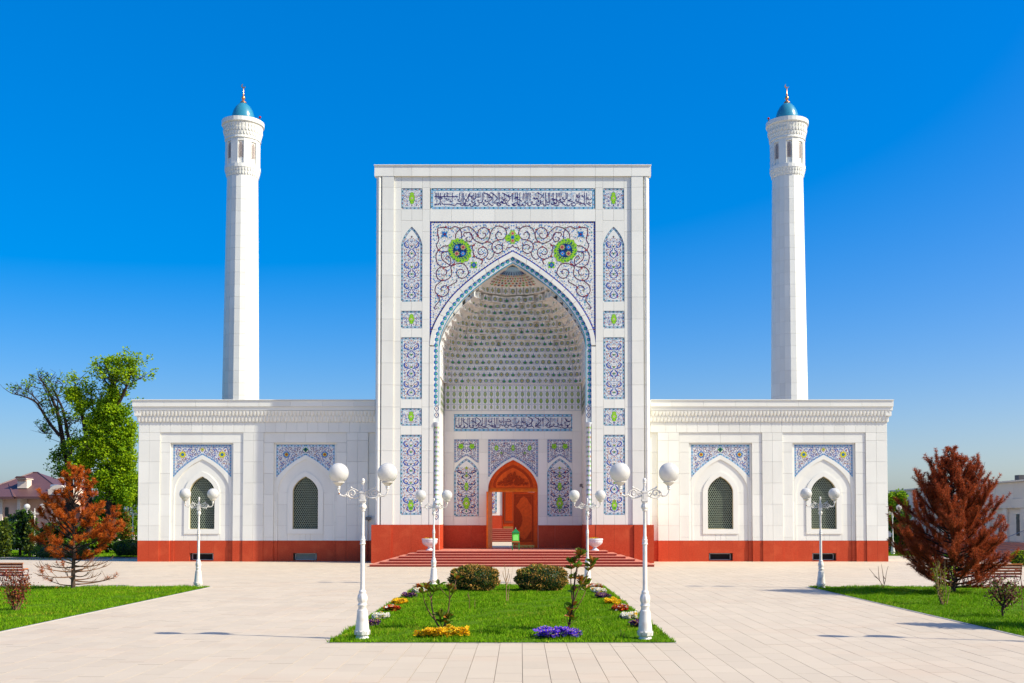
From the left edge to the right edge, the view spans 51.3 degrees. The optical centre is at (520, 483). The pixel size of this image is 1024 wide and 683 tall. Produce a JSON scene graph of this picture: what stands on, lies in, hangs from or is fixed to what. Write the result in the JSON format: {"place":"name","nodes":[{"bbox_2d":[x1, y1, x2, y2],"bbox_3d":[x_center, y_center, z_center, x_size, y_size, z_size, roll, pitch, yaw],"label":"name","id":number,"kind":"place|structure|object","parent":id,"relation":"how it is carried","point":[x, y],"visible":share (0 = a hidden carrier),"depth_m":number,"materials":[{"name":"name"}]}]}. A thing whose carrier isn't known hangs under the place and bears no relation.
{"place":"outdoors","nodes":[
{"label":"outdoors","id":0,"kind":"place"},
{"bbox_2d":[1,549,136,556],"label":"lawn","id":1,"kind":"structure","parent":0,"point":[95,556],"depth_m":79.39,"materials":[{"name":"green plant"}]},
{"bbox_2d":[0,509,40,554],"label":"hedge tree","id":2,"kind":"object","parent":1,"relation":"on","point":[17,521],"visible":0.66,"depth_m":79.81,"materials":[{"name":"green plant"}]},
{"bbox_2d":[21,511,36,555],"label":"cypress","id":3,"kind":"object","parent":1,"relation":"on","point":[28,546],"visible":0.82,"depth_m":79.20,"materials":[{"name":"green plant"}]},
{"bbox_2d":[24,504,44,555],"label":"street lamp","id":4,"kind":"object","parent":1,"relation":"on","point":[26,507],"visible":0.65,"depth_m":79.68,"materials":[{"name":"metal"}]},
{"bbox_2d":[4,367,88,532],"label":"plane tree","id":5,"kind":"object","parent":1,"relation":"on","point":[61,450],"visible":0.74,"depth_m":84.18,"materials":[{"name":"green plant"}]},
{"bbox_2d":[36,521,76,546],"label":"hedge tree","id":6,"kind":"object","parent":1,"relation":"on","point":[57,533],"visible":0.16,"depth_m":85.26,"materials":[{"name":"green plant"}]},
{"bbox_2d":[63,523,102,547],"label":"hedge tree","id":7,"kind":"object","parent":1,"relation":"on","point":[88,541],"visible":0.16,"depth_m":86.08,"materials":[{"name":"green plant"}]},
{"bbox_2d":[53,346,158,537],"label":"plane tree","id":8,"kind":"object","parent":1,"relation":"on","point":[111,436],"visible":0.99,"depth_m":81.73,"materials":[{"name":"green plant"}]},
{"bbox_2d":[90,517,121,551],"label":"hedge tree","id":9,"kind":"object","parent":1,"relation":"on","point":[109,545],"visible":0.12,"depth_m":87.42,"materials":[{"name":"green plant"}]},
{"bbox_2d":[119,509,133,540],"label":"cypress","id":10,"kind":"object","parent":1,"relation":"on","point":[126,533],"visible":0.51,"depth_m":85.77,"materials":[{"name":"green plant"}]},
{"bbox_2d":[124,507,137,539],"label":"street lamp","id":11,"kind":"object","parent":1,"relation":"on","point":[133,514],"visible":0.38,"depth_m":93.78,"materials":[{"name":"metal"}]},
{"bbox_2d":[0,584,209,630],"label":"lawn","id":12,"kind":"structure","parent":0,"point":[46,604],"depth_m":33.34,"materials":[{"name":"green plant"}]},
{"bbox_2d":[0,565,38,609],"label":"barberry shrub","id":13,"kind":"object","parent":12,"relation":"on","point":[15,596],"visible":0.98,"depth_m":30.63,"materials":[{"name":"red plant"}]},
{"bbox_2d":[29,460,126,587],"bbox_3d":[-16.820,1.588,40.535,3.450,4.978,2.776,1,-2,-32],"label":"dry pine","id":14,"kind":"object","parent":12,"relation":"on","point":[59,513],"visible":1,"depth_m":40.33,"materials":[{"name":"brown plant"}]},
{"bbox_2d":[179,488,218,586],"bbox_3d":[-12.641,2.123,41.864,1.526,3.878,0.444,0,-2,-2],"label":"street lamp","id":15,"kind":"object","parent":12,"relation":"on","point":[185,494],"visible":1,"depth_m":41.80,"materials":[{"name":"metal"}]},
{"bbox_2d":[1,531,999,558],"bbox_3d":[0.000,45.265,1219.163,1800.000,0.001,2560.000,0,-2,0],"label":"ground","id":16,"kind":"structure","parent":0,"point":[889,533],"depth_m":78.39,"materials":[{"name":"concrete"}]},
{"bbox_2d":[0,517,12,557],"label":"cypress","id":17,"kind":"object","parent":16,"relation":"on","point":[5,542],"visible":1,"depth_m":76.74,"materials":[{"name":"green plant"}]},
{"bbox_2d":[0,472,98,527],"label":"villa","id":18,"kind":"object","parent":16,"relation":"on","point":[18,492],"visible":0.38,"depth_m":123.41,"materials":[{"name":"white tile"}]},
{"bbox_2d":[5,507,8,515],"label":"window","id":19,"kind":"structure","parent":18,"relation":"in","point":[6,508],"depth_m":121.90,"materials":[{"name":"grey glass"}]},
{"bbox_2d":[30,543,88,557],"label":"clipped bush","id":20,"kind":"object","parent":16,"relation":"on","point":[39,551],"visible":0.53,"depth_m":73.50,"materials":[{"name":"green plant"}]},
{"bbox_2d":[80,493,116,540],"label":"tree","id":21,"kind":"object","parent":16,"relation":"on","point":[93,499],"visible":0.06,"depth_m":98.47,"materials":[{"name":"green plant"}]},
{"bbox_2d":[76,513,136,539],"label":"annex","id":22,"kind":"object","parent":16,"relation":"on","point":[78,514],"depth_m":103.45,"materials":[{"name":"white glass"}]},
{"bbox_2d":[95,470,137,539],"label":"tree","id":23,"kind":"object","parent":16,"relation":"on","point":[135,518],"visible":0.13,"depth_m":97.48,"materials":[{"name":"green plant"}]},
{"bbox_2d":[112,539,137,555],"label":"clipped bush","id":24,"kind":"object","parent":16,"relation":"on","point":[127,547],"visible":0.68,"depth_m":78.27,"materials":[{"name":"green plant"}]},
{"bbox_2d":[222,84,263,398],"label":"minaret","id":25,"kind":"object","parent":16,"relation":"on","point":[243,127],"visible":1,"depth_m":91.61,"materials":[{"name":"stone"}]},
{"bbox_2d":[228,142,230,157],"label":"window","id":26,"kind":"structure","parent":25,"relation":"in","point":[229,147],"depth_m":91.97,"materials":[{"name":"grey glass"}]},
{"bbox_2d":[239,141,242,156],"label":"window","id":27,"kind":"structure","parent":25,"relation":"in","point":[240,144],"depth_m":91.68,"materials":[{"name":"grey glass"}]},
{"bbox_2d":[251,143,254,158],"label":"window","id":28,"kind":"structure","parent":25,"relation":"in","point":[253,147],"depth_m":92.24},
{"bbox_2d":[766,84,808,398],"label":"minaret","id":29,"kind":"object","parent":16,"relation":"on","point":[787,127],"visible":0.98,"depth_m":91.61,"materials":[{"name":"stone"}]},
{"bbox_2d":[775,143,778,158],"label":"window","id":30,"kind":"structure","parent":29,"relation":"in","point":[776,147],"depth_m":92.24,"materials":[{"name":"grey glass"}]},
{"bbox_2d":[787,141,790,156],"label":"window","id":31,"kind":"structure","parent":29,"relation":"in","point":[788,144],"depth_m":91.68,"materials":[{"name":"grey glass"}]},
{"bbox_2d":[799,142,801,157],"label":"window","id":32,"kind":"structure","parent":29,"relation":"in","point":[800,147],"depth_m":91.96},
{"bbox_2d":[888,488,910,530],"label":"tree","id":33,"kind":"object","parent":16,"relation":"on","point":[901,496],"visible":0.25,"depth_m":95.67,"materials":[{"name":"green plant"}]},
{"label":"lawn","id":34,"kind":"structure","parent":16,"relation":"on","visible":0},
{"bbox_2d":[0,557,70,559],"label":"grass","id":35,"kind":"structure","parent":34,"relation":"on","point":[34,558],"depth_m":71.85,"materials":[{"name":"green plant"}]},
{"bbox_2d":[326,583,675,641],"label":"lawn","id":36,"kind":"structure","parent":0,"point":[492,612],"depth_m":26.81,"materials":[{"name":"plant"}]},
{"bbox_2d":[328,463,397,638],"bbox_3d":[-3.482,1.482,23.501,1.526,3.878,0.444,0,-2,0],"label":"street lamp","id":37,"kind":"object","parent":36,"relation":"on","point":[338,473],"visible":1,"depth_m":23.43,"materials":[{"name":"metal"}]},
{"bbox_2d":[368,618,380,626],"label":"pansy clump","id":38,"kind":"object","parent":36,"relation":"on","point":[374,621],"visible":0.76,"depth_m":25.87,"materials":[{"name":"purple plant"}]},
{"bbox_2d":[371,611,389,619],"bbox_3d":[-3.669,3.462,27.915,0.534,0.213,0.923,0,-2,0],"label":"pansy clump","id":39,"kind":"object","parent":36,"relation":"on","point":[381,615],"visible":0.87,"depth_m":27.78,"materials":[{"name":"white plant"}]},
{"bbox_2d":[383,604,401,611],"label":"pansy clump","id":40,"kind":"object","parent":36,"relation":"on","point":[391,607],"visible":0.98,"depth_m":30.11,"materials":[{"name":"red plant"}]},
{"bbox_2d":[391,597,407,603],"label":"pansy clump","id":41,"kind":"object","parent":36,"relation":"on","point":[397,600],"visible":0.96,"depth_m":32.83,"materials":[{"name":"yellow plant"}]},
{"bbox_2d":[401,592,417,596],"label":"pansy clump","id":42,"kind":"object","parent":36,"relation":"on","point":[408,594],"visible":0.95,"depth_m":35.63,"materials":[{"name":"purple plant"}]},
{"bbox_2d":[411,587,426,592],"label":"pansy clump","id":43,"kind":"object","parent":36,"relation":"on","point":[415,589],"visible":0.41,"depth_m":38.15,"materials":[{"name":"white plant"}]},
{"bbox_2d":[412,624,469,637],"bbox_3d":[-1.753,3.270,23.638,1.302,0.298,0.856,0,-2,0],"label":"pansy clump","id":44,"kind":"object","parent":36,"relation":"on","point":[437,632],"visible":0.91,"depth_m":23.42,"materials":[{"name":"yellow plant"}]},
{"bbox_2d":[418,573,463,627],"bbox_3d":[-1.903,2.823,25.489,1.063,1.379,0.640,0,-2,0],"label":"magnolia sapling","id":45,"kind":"object","parent":36,"relation":"on","point":[430,588],"visible":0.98,"depth_m":25.46,"materials":[{"name":"green plant"}]},
{"bbox_2d":[446,564,500,590],"bbox_3d":[-1.736,3.482,39.356,2.039,1.086,1.635,0,-2,0],"label":"clipped bush","id":46,"kind":"object","parent":36,"relation":"on","point":[477,577],"visible":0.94,"depth_m":38.87,"materials":[{"name":"green plant"}]},
{"bbox_2d":[503,564,509,600],"bbox_3d":[-0.444,3.220,33.924,0.148,1.362,0.248,-2,-3,45],"label":"bare sapling","id":47,"kind":"object","parent":36,"relation":"on","point":[506,583],"visible":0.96,"depth_m":33.91,"materials":[{"name":"brown plant"}]},
{"bbox_2d":[513,563,568,590],"bbox_3d":[0.755,3.468,39.365,2.111,1.080,1.702,0,-2,0],"label":"clipped bush","id":48,"kind":"object","parent":36,"relation":"on","point":[542,577],"visible":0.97,"depth_m":38.85,"materials":[{"name":"green plant"}]},
{"bbox_2d":[529,625,582,638],"bbox_3d":[0.771,3.270,23.508,1.211,0.289,0.716,0,-2,0],"label":"pansy clump","id":49,"kind":"object","parent":36,"relation":"on","point":[551,632],"visible":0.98,"depth_m":23.35,"materials":[{"name":"purple plant"}]},
{"bbox_2d":[564,547,598,627],"bbox_3d":[1.431,2.487,25.090,0.850,2.000,0.778,0,-2,0],"label":"magnolia sapling","id":50,"kind":"object","parent":36,"relation":"on","point":[582,580],"visible":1,"depth_m":25.11,"materials":[{"name":"green plant"}]},
{"bbox_2d":[589,583,602,587],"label":"pansy clump","id":51,"kind":"object","parent":36,"relation":"on","point":[594,585],"visible":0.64,"depth_m":40.69,"materials":[{"name":"plant"}]},
{"bbox_2d":[590,587,606,592],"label":"pansy clump","id":52,"kind":"object","parent":36,"relation":"on","point":[596,589],"visible":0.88,"depth_m":38.22,"materials":[{"name":"white plant"}]},
{"bbox_2d":[594,591,611,597],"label":"pansy clump","id":53,"kind":"object","parent":36,"relation":"on","point":[601,594],"visible":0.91,"depth_m":35.39,"materials":[{"name":"purple plant"}]},
{"bbox_2d":[603,597,620,604],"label":"pansy clump","id":54,"kind":"object","parent":36,"relation":"on","point":[614,600],"visible":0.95,"depth_m":32.82,"materials":[{"name":"yellow plant"}]},
{"bbox_2d":[610,603,628,611],"bbox_3d":[2.851,3.545,30.573,0.558,0.232,0.918,0,-2,0],"label":"pansy clump","id":55,"kind":"object","parent":36,"relation":"on","point":[621,607],"visible":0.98,"depth_m":30.39,"materials":[{"name":"red plant"}]},
{"bbox_2d":[619,611,637,619],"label":"pansy clump","id":56,"kind":"object","parent":36,"relation":"on","point":[630,615],"visible":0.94,"depth_m":27.87,"materials":[{"name":"white plant"}]},
{"bbox_2d":[628,618,638,626],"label":"pansy clump","id":57,"kind":"object","parent":36,"relation":"on","point":[634,623],"visible":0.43,"depth_m":25.80,"materials":[{"name":"purple plant"}]},
{"bbox_2d":[610,463,678,639],"bbox_3d":[2.716,1.476,23.330,1.525,3.878,0.444,0,-2,-3],"label":"street lamp","id":58,"kind":"object","parent":36,"relation":"on","point":[620,473],"visible":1,"depth_m":23.26,"materials":[{"name":"metal"}]},
{"bbox_2d":[492,542,511,546],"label":"courtyard","id":59,"kind":"structure","parent":0,"point":[501,544],"depth_m":81.09,"materials":[{"name":"white stone"}]},
{"bbox_2d":[492,492,512,541],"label":"prayer hall","id":60,"kind":"structure","parent":59,"relation":"on","point":[502,516],"depth_m":94.90,"materials":[{"name":"stone"}]},
{"bbox_2d":[502,492,512,528],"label":"door","id":61,"kind":"structure","parent":60,"relation":"in","point":[507,497],"depth_m":94.89,"materials":[{"name":"brown wood"}]},
{"bbox_2d":[0,559,1023,682],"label":"plaza","id":62,"kind":"structure","parent":0,"point":[718,621],"depth_m":23.80,"materials":[{"name":"beige stone"}]},
{"bbox_2d":[0,563,28,584],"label":"park bench","id":63,"kind":"object","parent":62,"relation":"on","point":[9,565],"visible":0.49,"depth_m":42.39,"materials":[{"name":"brown wood"}]},
{"bbox_2d":[0,587,209,631],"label":"lawn edging","id":64,"kind":"object","parent":62,"relation":"on","point":[95,611],"visible":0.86,"depth_m":30.15,"materials":[{"name":"grey concrete"}]},
{"bbox_2d":[132,399,375,561],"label":"mosque wing","id":65,"kind":"structure","parent":62,"relation":"on","point":[262,466],"depth_m":68.42,"materials":[{"name":"white stone"}]},
{"bbox_2d":[184,472,219,533],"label":"window","id":66,"kind":"structure","parent":65,"relation":"in","point":[209,517],"depth_m":68.65,"materials":[{"name":"stone"}]},
{"bbox_2d":[287,472,322,533],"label":"window","id":67,"kind":"structure","parent":65,"relation":"in","point":[304,502],"depth_m":68.65,"materials":[{"name":"stone"}]},
{"bbox_2d":[415,490,451,583],"bbox_3d":[-3.588,2.199,44.026,1.525,3.878,0.444,0,-2,2],"label":"street lamp","id":68,"kind":"object","parent":62,"relation":"on","point":[420,495],"visible":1,"depth_m":43.96,"materials":[{"name":"metal"}]},
{"bbox_2d":[369,548,654,566],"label":"entrance steps","id":69,"kind":"structure","parent":62,"relation":"on","point":[490,557],"depth_m":62.27,"materials":[{"name":"stone"}]},
{"bbox_2d":[422,537,437,550],"bbox_3d":[-5.505,3.646,64.546,0.986,0.798,0.986,0,-2,0],"label":"flower urn","id":70,"kind":"object","parent":69,"relation":"on","point":[428,542],"visible":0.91,"depth_m":64.26,"materials":[{"name":"white stone"}]},
{"bbox_2d":[512,529,519,549],"bbox_3d":[-0.305,3.365,65.034,0.518,1.393,0.540,0,-2,0],"label":"collection box","id":71,"kind":"object","parent":69,"relation":"on","point":[515,535],"visible":0.96,"depth_m":64.82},
{"bbox_2d":[589,537,602,550],"bbox_3d":[4.491,3.640,64.546,0.986,0.809,0.986,0,-2,0],"label":"flower urn","id":72,"kind":"object","parent":69,"relation":"on","point":[594,543],"visible":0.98,"depth_m":64.25,"materials":[{"name":"white stone"}]},
{"bbox_2d":[371,164,653,562],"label":"mosque portal","id":73,"kind":"object","parent":62,"relation":"on","point":[512,332],"visible":0.99,"depth_m":66.50,"materials":[{"name":"stone"}]},
{"bbox_2d":[486,492,491,548],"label":"door leaf","id":74,"kind":"structure","parent":73,"relation":"in","point":[488,494],"depth_m":68.61,"materials":[{"name":"brown wood"}]},
{"bbox_2d":[513,492,534,547],"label":"door leaf","id":75,"kind":"structure","parent":73,"relation":"in","point":[523,502],"depth_m":69.85,"materials":[{"name":"brown wood"}]},
{"bbox_2d":[569,490,605,582],"bbox_3d":[2.754,2.199,44.026,1.525,3.878,0.444,0,-2,-2],"label":"street lamp","id":76,"kind":"object","parent":62,"relation":"on","point":[574,495],"visible":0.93,"depth_m":43.98,"materials":[{"name":"metal"}]},
{"bbox_2d":[650,399,893,561],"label":"mosque wing","id":77,"kind":"structure","parent":62,"relation":"on","point":[750,470],"depth_m":68.42,"materials":[{"name":"white stone"}]},
{"bbox_2d":[702,472,738,533],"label":"window","id":78,"kind":"structure","parent":77,"relation":"in","point":[719,501],"depth_m":68.66,"materials":[{"name":"stone"}]},
{"bbox_2d":[806,472,841,533],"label":"window","id":79,"kind":"structure","parent":77,"relation":"in","point":[820,485],"depth_m":68.65,"materials":[{"name":"stone"}]},
{"bbox_2d":[808,587,1023,636],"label":"lawn edging","id":80,"kind":"object","parent":62,"relation":"on","point":[926,614],"visible":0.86,"depth_m":29.21,"materials":[{"name":"white concrete"}]},
{"bbox_2d":[888,475,1023,557],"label":"civic building","id":81,"kind":"structure","parent":62,"relation":"on","point":[1011,508],"depth_m":80.12,"materials":[{"name":"white stone"}]},
{"bbox_2d":[998,514,1001,532],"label":"window","id":82,"kind":"structure","parent":81,"relation":"in","point":[999,518],"depth_m":81.98,"materials":[{"name":"grey glass"}]},
{"bbox_2d":[1016,514,1019,535],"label":"window","id":83,"kind":"structure","parent":81,"relation":"in","point":[1017,515],"depth_m":79.09,"materials":[{"name":"grey glass"}]},
{"bbox_2d":[1009,550,1023,565],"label":"clipped bush","id":84,"kind":"object","parent":62,"relation":"on","point":[1019,558],"visible":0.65,"depth_m":60.60,"materials":[{"name":"green plant"}]},
{"bbox_2d":[0,0,1023,512],"label":"sky","id":85,"kind":"structure","parent":0,"point":[113,180],"materials":[{"name":"blue"}]},
{"bbox_2d":[809,584,1023,635],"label":"lawn","id":86,"kind":"structure","parent":0,"point":[1008,613],"depth_m":32.41,"materials":[{"name":"green plant"}]},
{"bbox_2d":[800,488,839,587],"bbox_3d":[11.619,2.104,41.323,1.526,3.878,0.444,0,-2,3],"label":"street lamp","id":87,"kind":"object","parent":86,"relation":"on","point":[806,494],"visible":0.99,"depth_m":41.26,"materials":[{"name":"metal"}]},
{"bbox_2d":[870,564,887,587],"bbox_3d":[13.742,3.565,40.901,0.743,0.941,0.173,0,-2,0],"label":"bare shrub","id":88,"kind":"object","parent":86,"relation":"on","point":[883,576],"visible":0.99,"depth_m":40.88,"materials":[{"name":"brown plant"}]},
{"bbox_2d":[931,562,956,604],"bbox_3d":[13.020,3.041,32.890,0.813,1.429,0.395,0,-2,0],"label":"leafy shrub","id":89,"kind":"object","parent":86,"relation":"on","point":[939,593],"visible":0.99,"depth_m":32.85,"materials":[{"name":"green plant"}]},
{"bbox_2d":[885,445,1020,591],"bbox_3d":[15.369,1.252,38.312,4.194,5.374,4.622,-2,-3,40],"label":"dry pine","id":90,"kind":"object","parent":86,"relation":"on","point":[948,508],"visible":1,"depth_m":37.71,"materials":[{"name":"brown plant"}]},
{"bbox_2d":[962,564,1022,585],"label":"park bench","id":91,"kind":"object","parent":86,"relation":"on","point":[1013,566],"visible":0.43,"depth_m":41.45,"materials":[{"name":"brown wood"}]},
{"bbox_2d":[980,573,1023,616],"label":"plum shrub","id":92,"kind":"object","parent":86,"relation":"on","point":[1001,592],"visible":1,"depth_m":28.55,"materials":[{"name":"green plant"}]},
{"bbox_2d":[888,550,947,555],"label":"grass","id":93,"kind":"structure","parent":0,"point":[890,554],"depth_m":82.93,"materials":[{"name":"green plant"}]},
{"bbox_2d":[888,556,966,558],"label":"path","id":94,"kind":"structure","parent":0,"point":[894,557],"depth_m":76.35,"materials":[{"name":"white stone"}]},
{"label":"lawn","id":95,"kind":"structure","parent":0,"visible":0},
{"bbox_2d":[888,505,901,553],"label":"street lamp","id":96,"kind":"object","parent":95,"relation":"on","point":[892,548],"visible":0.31,"depth_m":83.88,"materials":[{"name":"metal"}]},
{"bbox_2d":[888,510,911,551],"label":"hedge tree","id":97,"kind":"object","parent":95,"relation":"on","point":[896,537],"visible":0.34,"depth_m":87.61,"materials":[{"name":"green plant"}]}
]}

